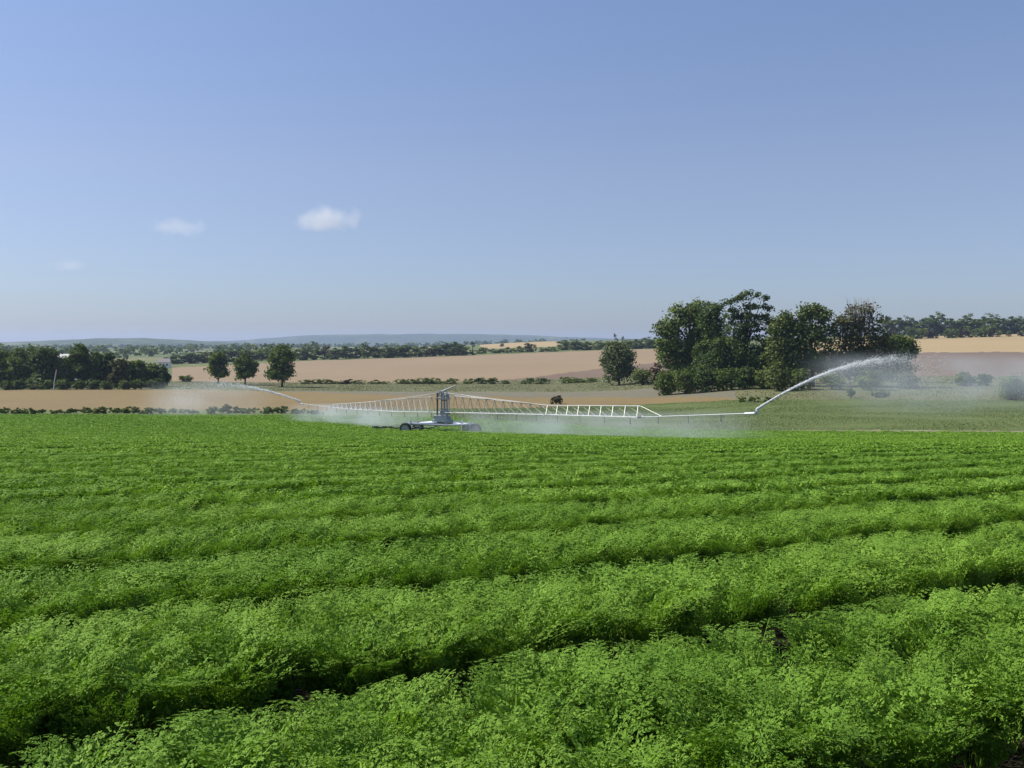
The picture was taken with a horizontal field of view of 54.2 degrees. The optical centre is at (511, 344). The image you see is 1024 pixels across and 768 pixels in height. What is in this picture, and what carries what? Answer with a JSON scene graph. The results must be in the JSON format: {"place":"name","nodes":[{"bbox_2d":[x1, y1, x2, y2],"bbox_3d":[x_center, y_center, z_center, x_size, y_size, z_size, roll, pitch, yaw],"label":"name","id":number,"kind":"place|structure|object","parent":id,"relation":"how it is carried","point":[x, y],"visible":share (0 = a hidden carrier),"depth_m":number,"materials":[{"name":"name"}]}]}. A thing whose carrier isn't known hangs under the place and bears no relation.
{"place":"outdoors","nodes":[
{"label":"outdoors","id":0,"kind":"place"},
{"bbox_2d":[0,338,379,346],"bbox_3d":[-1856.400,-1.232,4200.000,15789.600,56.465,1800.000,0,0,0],"label":"hills","id":1,"kind":"structure","parent":0,"point":[115,342],"depth_m":3887.25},
{"bbox_2d":[0,389,738,410],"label":"stubble field","id":2,"kind":"structure","parent":0,"point":[141,399],"depth_m":216.81,"materials":[{"name":"beige plant"}]},
{"bbox_2d":[0,380,15,389],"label":"bush","id":3,"kind":"object","parent":2,"relation":"on","point":[6,385],"visible":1,"depth_m":268.24,"materials":[{"name":"green plant"}]},
{"bbox_2d":[70,379,86,388],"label":"bush","id":4,"kind":"object","parent":2,"relation":"on","point":[77,384],"visible":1,"depth_m":268.76,"materials":[{"name":"green plant"}]},
{"bbox_2d":[85,379,99,389],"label":"bush","id":5,"kind":"object","parent":2,"relation":"on","point":[92,384],"visible":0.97,"depth_m":268.31,"materials":[{"name":"green plant"}]},
{"bbox_2d":[130,379,148,388],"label":"bush","id":6,"kind":"object","parent":2,"relation":"on","point":[139,384],"visible":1,"depth_m":268.00,"materials":[{"name":"green plant"}]},
{"bbox_2d":[172,349,666,382],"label":"stubble field","id":7,"kind":"structure","parent":0,"point":[505,366],"depth_m":467.59,"materials":[{"name":"beige plant"}]},
{"bbox_2d":[217,334,654,345],"bbox_3d":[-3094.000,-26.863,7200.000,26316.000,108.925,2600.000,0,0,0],"label":"hills","id":8,"kind":"structure","parent":0,"point":[373,339],"depth_m":6678.21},
{"bbox_2d":[0,399,1023,431],"bbox_3d":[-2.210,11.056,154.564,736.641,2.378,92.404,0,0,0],"label":"meadow","id":9,"kind":"structure","parent":0,"point":[840,424],"depth_m":153.55,"materials":[{"name":"green plant"}]},
{"bbox_2d":[995,372,1023,399],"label":"bush","id":10,"kind":"object","parent":9,"relation":"on","point":[1014,388],"visible":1,"depth_m":183.19,"materials":[{"name":"green plant"}]},
{"bbox_2d":[0,372,1023,401],"bbox_3d":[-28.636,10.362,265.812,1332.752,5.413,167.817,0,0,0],"label":"grass verge","id":11,"kind":"object","parent":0,"point":[841,394],"depth_m":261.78,"materials":[{"name":"plant"}]},
{"bbox_2d":[0,343,14,387],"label":"broadleaf tree","id":12,"kind":"object","parent":11,"relation":"on","point":[4,354],"visible":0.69,"depth_m":289.02,"materials":[{"name":"green plant"}]},
{"bbox_2d":[0,343,38,387],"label":"broadleaf tree","id":13,"kind":"object","parent":11,"relation":"on","point":[17,369],"visible":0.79,"depth_m":285.41,"materials":[{"name":"green plant"}]},
{"bbox_2d":[21,346,62,386],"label":"broadleaf tree","id":14,"kind":"object","parent":11,"relation":"on","point":[41,359],"visible":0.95,"depth_m":281.00,"materials":[{"name":"green plant"}]},
{"bbox_2d":[39,379,55,389],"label":"bush","id":15,"kind":"object","parent":11,"relation":"on","point":[48,384],"visible":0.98,"depth_m":270.45,"materials":[{"name":"green plant"}]},
{"bbox_2d":[46,355,76,387],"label":"broadleaf tree","id":16,"kind":"object","parent":11,"relation":"on","point":[62,366],"visible":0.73,"depth_m":282.11,"materials":[{"name":"green plant"}]},
{"bbox_2d":[55,378,71,389],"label":"bush","id":17,"kind":"object","parent":11,"relation":"on","point":[63,384],"visible":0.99,"depth_m":268.52,"materials":[{"name":"green plant"}]},
{"bbox_2d":[66,342,93,386],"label":"broadleaf tree","id":18,"kind":"object","parent":11,"relation":"on","point":[79,352],"visible":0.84,"depth_m":282.84,"materials":[{"name":"green plant"}]},
{"bbox_2d":[81,351,106,387],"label":"broadleaf tree","id":19,"kind":"object","parent":11,"relation":"on","point":[94,363],"visible":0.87,"depth_m":283.62,"materials":[{"name":"green plant"}]},
{"bbox_2d":[99,381,114,389],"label":"bush","id":20,"kind":"object","parent":11,"relation":"on","point":[105,385],"visible":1,"depth_m":267.12,"materials":[{"name":"green plant"}]},
{"bbox_2d":[99,351,115,381],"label":"broadleaf tree","id":21,"kind":"object","parent":11,"relation":"on","point":[109,356],"visible":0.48,"depth_m":289.77,"materials":[{"name":"green plant"}]},
{"bbox_2d":[106,358,131,387],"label":"broadleaf tree","id":22,"kind":"object","parent":11,"relation":"on","point":[121,370],"visible":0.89,"depth_m":279.79,"materials":[{"name":"green plant"}]},
{"bbox_2d":[117,380,132,389],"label":"bush","id":23,"kind":"object","parent":11,"relation":"on","point":[124,384],"visible":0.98,"depth_m":267.14,"materials":[{"name":"green plant"}]},
{"bbox_2d":[128,359,152,386],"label":"broadleaf tree","id":24,"kind":"object","parent":11,"relation":"on","point":[139,370],"visible":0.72,"depth_m":284.08,"materials":[{"name":"green plant"}]},
{"bbox_2d":[145,363,161,385],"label":"broadleaf tree","id":25,"kind":"object","parent":11,"relation":"on","point":[154,367],"visible":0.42,"depth_m":289.67,"materials":[{"name":"green plant"}]},
{"bbox_2d":[147,378,167,388],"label":"bush","id":26,"kind":"object","parent":11,"relation":"on","point":[158,383],"visible":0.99,"depth_m":270.43,"materials":[{"name":"green plant"}]},
{"bbox_2d":[153,365,171,385],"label":"broadleaf tree","id":27,"kind":"object","parent":11,"relation":"on","point":[164,374],"visible":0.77,"depth_m":289.66,"materials":[{"name":"green plant"}]},
{"bbox_2d":[203,351,230,382],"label":"oak tree","id":28,"kind":"object","parent":11,"relation":"on","point":[217,368],"visible":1,"depth_m":314.06,"materials":[{"name":"green plant"}]},
{"bbox_2d":[230,349,259,384],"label":"oak tree","id":29,"kind":"object","parent":11,"relation":"on","point":[244,365],"visible":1,"depth_m":307.78,"materials":[{"name":"green plant"}]},
{"bbox_2d":[263,343,297,386],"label":"oak tree","id":30,"kind":"object","parent":11,"relation":"on","point":[280,358],"visible":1,"depth_m":293.79,"materials":[{"name":"green plant"}]},
{"bbox_2d":[598,339,639,384],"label":"broadleaf tree","id":31,"kind":"object","parent":11,"relation":"on","point":[617,363],"visible":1,"depth_m":283.53,"materials":[{"name":"green plant"}]},
{"bbox_2d":[630,367,653,384],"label":"bush","id":32,"kind":"object","parent":11,"relation":"on","point":[642,375],"visible":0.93,"depth_m":272.82,"materials":[{"name":"green plant"}]},
{"bbox_2d":[649,296,720,372],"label":"broadleaf tree","id":33,"kind":"object","parent":11,"relation":"on","point":[674,348],"visible":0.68,"depth_m":245.30,"materials":[{"name":"green plant"}]},
{"bbox_2d":[689,301,733,384],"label":"broadleaf tree","id":34,"kind":"object","parent":11,"relation":"on","point":[712,321],"visible":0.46,"depth_m":235.98,"materials":[{"name":"green plant"}]},
{"bbox_2d":[683,334,771,385],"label":"ivy tree","id":35,"kind":"object","parent":11,"relation":"on","point":[740,358],"visible":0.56,"depth_m":227.88,"materials":[{"name":"green plant"}]},
{"bbox_2d":[731,366,756,389],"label":"bush","id":36,"kind":"object","parent":11,"relation":"on","point":[744,377],"visible":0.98,"depth_m":214.17,"materials":[{"name":"green plant"}]},
{"bbox_2d":[717,289,779,364],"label":"broadleaf tree","id":37,"kind":"object","parent":11,"relation":"on","point":[743,332],"visible":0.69,"depth_m":230.56,"materials":[{"name":"green plant"}]},
{"bbox_2d":[753,367,775,388],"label":"bush","id":38,"kind":"object","parent":11,"relation":"on","point":[759,377],"visible":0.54,"depth_m":211.51,"materials":[{"name":"green plant"}]},
{"bbox_2d":[763,361,796,390],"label":"bush","id":39,"kind":"object","parent":11,"relation":"on","point":[778,378],"visible":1,"depth_m":205.20,"materials":[{"name":"green plant"}]},
{"bbox_2d":[760,301,843,385],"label":"broadleaf tree","id":40,"kind":"object","parent":11,"relation":"on","point":[783,346],"visible":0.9,"depth_m":217.27,"materials":[{"name":"green plant"}]},
{"bbox_2d":[791,368,812,389],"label":"bush","id":41,"kind":"object","parent":11,"relation":"on","point":[800,377],"visible":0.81,"depth_m":207.19,"materials":[{"name":"green plant"}]},
{"bbox_2d":[817,370,846,389],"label":"bush","id":42,"kind":"object","parent":11,"relation":"on","point":[837,383],"visible":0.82,"depth_m":206.92,"materials":[{"name":"green plant"}]},
{"bbox_2d":[827,297,904,385],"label":"broadleaf tree","id":43,"kind":"object","parent":11,"relation":"on","point":[872,347],"visible":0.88,"depth_m":218.43,"materials":[{"name":"green plant"}]},
{"bbox_2d":[853,369,887,389],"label":"bush","id":44,"kind":"object","parent":11,"relation":"on","point":[872,381],"visible":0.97,"depth_m":206.90,"materials":[{"name":"green plant"}]},
{"bbox_2d":[877,334,921,381],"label":"broadleaf tree","id":45,"kind":"object","parent":11,"relation":"on","point":[909,349],"visible":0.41,"depth_m":240.27,"materials":[{"name":"green plant"}]},
{"bbox_2d":[895,372,921,388],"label":"bush","id":46,"kind":"object","parent":11,"relation":"on","point":[909,382],"visible":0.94,"depth_m":211.32,"materials":[{"name":"green plant"}]},
{"bbox_2d":[954,372,976,385],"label":"bush","id":47,"kind":"object","parent":11,"relation":"on","point":[964,379],"visible":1,"depth_m":224.03,"materials":[{"name":"green plant"}]},
{"bbox_2d":[974,373,992,385],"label":"bush","id":48,"kind":"object","parent":11,"relation":"on","point":[986,379],"visible":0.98,"depth_m":225.22,"materials":[{"name":"green plant"}]},
{"bbox_2d":[288,388,735,398],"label":"fallow strip","id":49,"kind":"object","parent":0,"point":[644,393],"visible":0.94,"depth_m":245.55,"materials":[{"name":"brown soil"}]},
{"bbox_2d":[649,362,664,389],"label":"copper bush","id":50,"kind":"object","parent":49,"relation":"on","point":[657,369],"visible":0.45,"depth_m":242.67,"materials":[{"name":"brown plant"}]},
{"bbox_2d":[653,369,677,395],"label":"bush","id":51,"kind":"object","parent":49,"relation":"on","point":[665,385],"visible":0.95,"depth_m":220.52,"materials":[{"name":"green plant"}]},
{"bbox_2d":[671,369,699,393],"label":"bush","id":52,"kind":"object","parent":49,"relation":"on","point":[685,381],"visible":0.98,"depth_m":218.29,"materials":[{"name":"green plant"}]},
{"bbox_2d":[693,365,718,392],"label":"bush","id":53,"kind":"object","parent":49,"relation":"on","point":[703,378],"visible":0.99,"depth_m":217.16,"materials":[{"name":"green plant"}]},
{"bbox_2d":[710,368,735,390],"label":"bush","id":54,"kind":"object","parent":49,"relation":"on","point":[724,378],"visible":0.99,"depth_m":216.55,"materials":[{"name":"green plant"}]},
{"bbox_2d":[0,0,1023,341],"label":"sky","id":55,"kind":"structure","parent":0,"point":[196,170],"materials":[{"name":"blue"}]},
{"bbox_2d":[0,453,1023,767],"bbox_3d":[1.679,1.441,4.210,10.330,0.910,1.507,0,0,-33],"label":"carrot bed","id":56,"kind":"object","parent":0,"point":[915,697],"visible":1,"depth_m":3.35,"materials":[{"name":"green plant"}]},
{"bbox_2d":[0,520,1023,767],"bbox_3d":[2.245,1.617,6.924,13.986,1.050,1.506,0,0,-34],"label":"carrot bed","id":57,"kind":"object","parent":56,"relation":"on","point":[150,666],"visible":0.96,"depth_m":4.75,"materials":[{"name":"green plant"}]},
{"bbox_2d":[0,490,1023,642],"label":"carrot bed","id":58,"kind":"object","parent":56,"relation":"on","point":[81,595],"visible":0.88,"depth_m":7.20,"materials":[{"name":"green plant"}]},
{"bbox_2d":[0,414,1023,465],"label":"carrot crop","id":59,"kind":"object","parent":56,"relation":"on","point":[41,438],"visible":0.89,"depth_m":56.36,"materials":[{"name":"green plant"}]},
{"bbox_2d":[0,474,1023,588],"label":"carrot bed","id":60,"kind":"object","parent":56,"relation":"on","point":[54,551],"visible":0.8,"depth_m":9.18,"materials":[{"name":"green plant"}]},
{"bbox_2d":[0,464,1023,548],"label":"carrot bed","id":61,"kind":"object","parent":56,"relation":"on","point":[37,524],"visible":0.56,"depth_m":11.40,"materials":[{"name":"green plant"}]},
{"bbox_2d":[0,456,1023,524],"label":"carrot bed","id":62,"kind":"object","parent":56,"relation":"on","point":[194,499],"visible":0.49,"depth_m":13.56,"materials":[{"name":"green plant"}]},
{"bbox_2d":[0,450,1023,511],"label":"carrot bed","id":63,"kind":"object","parent":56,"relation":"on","point":[296,483],"visible":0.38,"depth_m":15.60,"materials":[{"name":"green plant"}]},
{"bbox_2d":[0,447,1023,491],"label":"carrot bed","id":64,"kind":"object","parent":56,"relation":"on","point":[17,484],"visible":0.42,"depth_m":17.91,"materials":[{"name":"green plant"}]},
{"bbox_2d":[0,443,1023,481],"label":"carrot bed","id":65,"kind":"object","parent":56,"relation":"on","point":[178,471],"visible":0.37,"depth_m":20.13,"materials":[{"name":"green plant"}]},
{"bbox_2d":[0,441,1023,475],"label":"carrot bed","id":66,"kind":"object","parent":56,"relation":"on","point":[64,468],"visible":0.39,"depth_m":22.33,"materials":[{"name":"green plant"}]},
{"bbox_2d":[0,440,1023,470],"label":"carrot bed","id":67,"kind":"object","parent":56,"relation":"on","point":[128,463],"visible":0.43,"depth_m":24.02,"materials":[{"name":"green plant"}]},
{"bbox_2d":[294,385,762,430],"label":"boom irrigator","id":68,"kind":"object","parent":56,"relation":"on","point":[443,418],"visible":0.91,"depth_m":88.82,"materials":[{"name":"metal"}]},
{"bbox_2d":[166,379,300,410],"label":"water jet","id":69,"kind":"object","parent":68,"relation":"attached to","point":[255,388],"visible":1,"depth_m":125.34,"materials":[{"name":"white liquid"}]},
{"bbox_2d":[756,344,960,420],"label":"water jet","id":70,"kind":"object","parent":68,"relation":"attached to","point":[830,371],"visible":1,"depth_m":66.55,"materials":[{"name":"white liquid"}]},
{"bbox_2d":[3,333,1023,380],"bbox_3d":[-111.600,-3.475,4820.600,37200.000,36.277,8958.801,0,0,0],"label":"farmland","id":71,"kind":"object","parent":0,"point":[147,359],"visible":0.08,"depth_m":880.76,"materials":[{"name":"green plant"}]},
{"bbox_2d":[157,357,171,367],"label":"house","id":72,"kind":"structure","parent":71,"relation":"on","point":[165,361],"depth_m":543.04,"materials":[{"name":"stone"}]},
{"bbox_2d":[164,353,186,363],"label":"broadleaf tree","id":73,"kind":"object","parent":71,"relation":"on","point":[174,360],"visible":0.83,"depth_m":638.89,"materials":[{"name":"green plant"}]},
{"bbox_2d":[179,352,199,363],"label":"broadleaf tree","id":74,"kind":"object","parent":71,"relation":"on","point":[190,357],"visible":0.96,"depth_m":645.32,"materials":[{"name":"green plant"}]},
{"bbox_2d":[195,352,208,362],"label":"broadleaf tree","id":75,"kind":"object","parent":71,"relation":"on","point":[204,358],"visible":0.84,"depth_m":653.02,"materials":[{"name":"green plant"}]},
{"bbox_2d":[223,348,240,361],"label":"broadleaf tree","id":76,"kind":"object","parent":71,"relation":"on","point":[232,352],"visible":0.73,"depth_m":669.86,"materials":[{"name":"green plant"}]},
{"bbox_2d":[254,347,271,360],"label":"broadleaf tree","id":77,"kind":"object","parent":71,"relation":"on","point":[261,356],"visible":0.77,"depth_m":684.45,"materials":[{"name":"green plant"}]},
{"bbox_2d":[296,347,312,359],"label":"broadleaf tree","id":78,"kind":"object","parent":71,"relation":"on","point":[305,354],"visible":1,"depth_m":661.99,"materials":[{"name":"green plant"}]},
{"bbox_2d":[318,345,330,359],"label":"broadleaf tree","id":79,"kind":"object","parent":71,"relation":"on","point":[323,351],"visible":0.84,"depth_m":673.08,"materials":[{"name":"green plant"}]},
{"bbox_2d":[0,337,657,357],"bbox_3d":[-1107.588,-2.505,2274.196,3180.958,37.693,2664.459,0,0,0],"label":"distant woods","id":80,"kind":"object","parent":71,"relation":"on","point":[145,350],"visible":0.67,"depth_m":1508.43,"materials":[{"name":"green plant"}]},
{"bbox_2d":[325,348,342,359],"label":"broadleaf tree","id":81,"kind":"object","parent":71,"relation":"on","point":[333,355],"visible":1,"depth_m":665.63,"materials":[{"name":"green plant"}]},
{"bbox_2d":[338,346,352,358],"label":"broadleaf tree","id":82,"kind":"object","parent":71,"relation":"on","point":[344,349],"visible":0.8,"depth_m":683.08,"materials":[{"name":"green plant"}]},
{"bbox_2d":[355,342,375,357],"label":"broadleaf tree","id":83,"kind":"object","parent":71,"relation":"on","point":[366,354],"visible":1,"depth_m":677.99,"materials":[{"name":"green plant"}]},
{"bbox_2d":[378,345,394,357],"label":"broadleaf tree","id":84,"kind":"object","parent":71,"relation":"on","point":[387,353],"visible":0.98,"depth_m":675.39,"materials":[{"name":"green plant"}]},
{"bbox_2d":[389,345,405,357],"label":"broadleaf tree","id":85,"kind":"object","parent":71,"relation":"on","point":[396,354],"visible":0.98,"depth_m":678.55,"materials":[{"name":"green plant"}]},
{"bbox_2d":[408,345,424,356],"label":"broadleaf tree","id":86,"kind":"object","parent":71,"relation":"on","point":[416,351],"visible":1,"depth_m":680.33,"materials":[{"name":"green plant"}]},
{"bbox_2d":[438,341,453,355],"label":"broadleaf tree","id":87,"kind":"object","parent":71,"relation":"on","point":[446,349],"visible":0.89,"depth_m":699.28,"materials":[{"name":"green plant"}]},
{"bbox_2d":[453,346,470,355],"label":"broadleaf tree","id":88,"kind":"object","parent":71,"relation":"on","point":[460,352],"visible":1,"depth_m":691.45,"materials":[{"name":"green plant"}]},
{"bbox_2d":[568,339,584,349],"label":"broadleaf tree","id":89,"kind":"object","parent":71,"relation":"on","point":[576,344],"visible":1,"depth_m":754.08,"materials":[{"name":"green plant"}]},
{"bbox_2d":[626,339,643,348],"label":"broadleaf tree","id":90,"kind":"object","parent":71,"relation":"on","point":[637,346],"visible":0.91,"depth_m":750.92,"materials":[{"name":"green plant"}]},
{"bbox_2d":[876,317,902,336],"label":"broadleaf tree","id":91,"kind":"object","parent":71,"relation":"on","point":[892,327],"visible":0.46,"depth_m":862.53,"materials":[{"name":"green plant"}]},
{"bbox_2d":[899,315,919,334],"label":"broadleaf tree","id":92,"kind":"object","parent":71,"relation":"on","point":[909,321],"visible":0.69,"depth_m":881.18,"materials":[{"name":"green plant"}]},
{"bbox_2d":[911,319,935,335],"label":"broadleaf tree","id":93,"kind":"object","parent":71,"relation":"on","point":[922,324],"visible":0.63,"depth_m":873.76,"materials":[{"name":"green plant"}]},
{"bbox_2d":[922,315,942,335],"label":"broadleaf tree","id":94,"kind":"object","parent":71,"relation":"on","point":[936,325],"visible":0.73,"depth_m":879.22,"materials":[{"name":"green plant"}]},
{"bbox_2d":[930,311,948,335],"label":"broadleaf tree","id":95,"kind":"object","parent":71,"relation":"on","point":[940,320],"visible":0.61,"depth_m":881.90,"materials":[{"name":"green plant"}]},
{"bbox_2d":[940,318,963,335],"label":"broadleaf tree","id":96,"kind":"object","parent":71,"relation":"on","point":[951,323],"visible":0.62,"depth_m":869.11,"materials":[{"name":"green plant"}]},
{"bbox_2d":[959,313,975,334],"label":"broadleaf tree","id":97,"kind":"object","parent":71,"relation":"on","point":[967,326],"visible":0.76,"depth_m":880.47,"materials":[{"name":"green plant"}]},
{"bbox_2d":[971,316,994,332],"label":"broadleaf tree","id":98,"kind":"object","parent":71,"relation":"on","point":[980,322],"visible":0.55,"depth_m":875.25,"materials":[{"name":"green plant"}]},
{"bbox_2d":[979,313,1005,333],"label":"broadleaf tree","id":99,"kind":"object","parent":71,"relation":"on","point":[997,322],"visible":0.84,"depth_m":864.69,"materials":[{"name":"green plant"}]},
{"bbox_2d":[1005,316,1021,333],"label":"broadleaf tree","id":100,"kind":"object","parent":71,"relation":"on","point":[1014,321],"visible":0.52,"depth_m":877.62,"materials":[{"name":"green plant"}]},
{"bbox_2d":[1011,316,1023,332],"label":"broadleaf tree","id":101,"kind":"object","parent":71,"relation":"on","point":[1020,327],"visible":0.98,"depth_m":874.30,"materials":[{"name":"green plant"}]},
{"bbox_2d":[480,341,559,348],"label":"stubble field","id":102,"kind":"structure","parent":0,"point":[538,344],"depth_m":1208.70,"materials":[{"name":"beige plant"}]},
{"bbox_2d":[500,352,1023,380],"bbox_3d":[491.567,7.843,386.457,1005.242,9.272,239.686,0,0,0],"label":"ploughed strip","id":103,"kind":"object","parent":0,"point":[995,363],"visible":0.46,"depth_m":375.20,"materials":[{"name":"brown soil"}]},
{"bbox_2d":[793,429,1023,431],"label":"dirt track","id":104,"kind":"structure","parent":0,"point":[921,430],"depth_m":117.77,"materials":[{"name":"brown soil"}]},
{"bbox_2d":[806,337,1023,352],"bbox_3d":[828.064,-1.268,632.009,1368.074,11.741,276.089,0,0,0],"label":"stubble field","id":105,"kind":"structure","parent":0,"point":[992,344],"depth_m":608.62,"materials":[{"name":"beige plant"}]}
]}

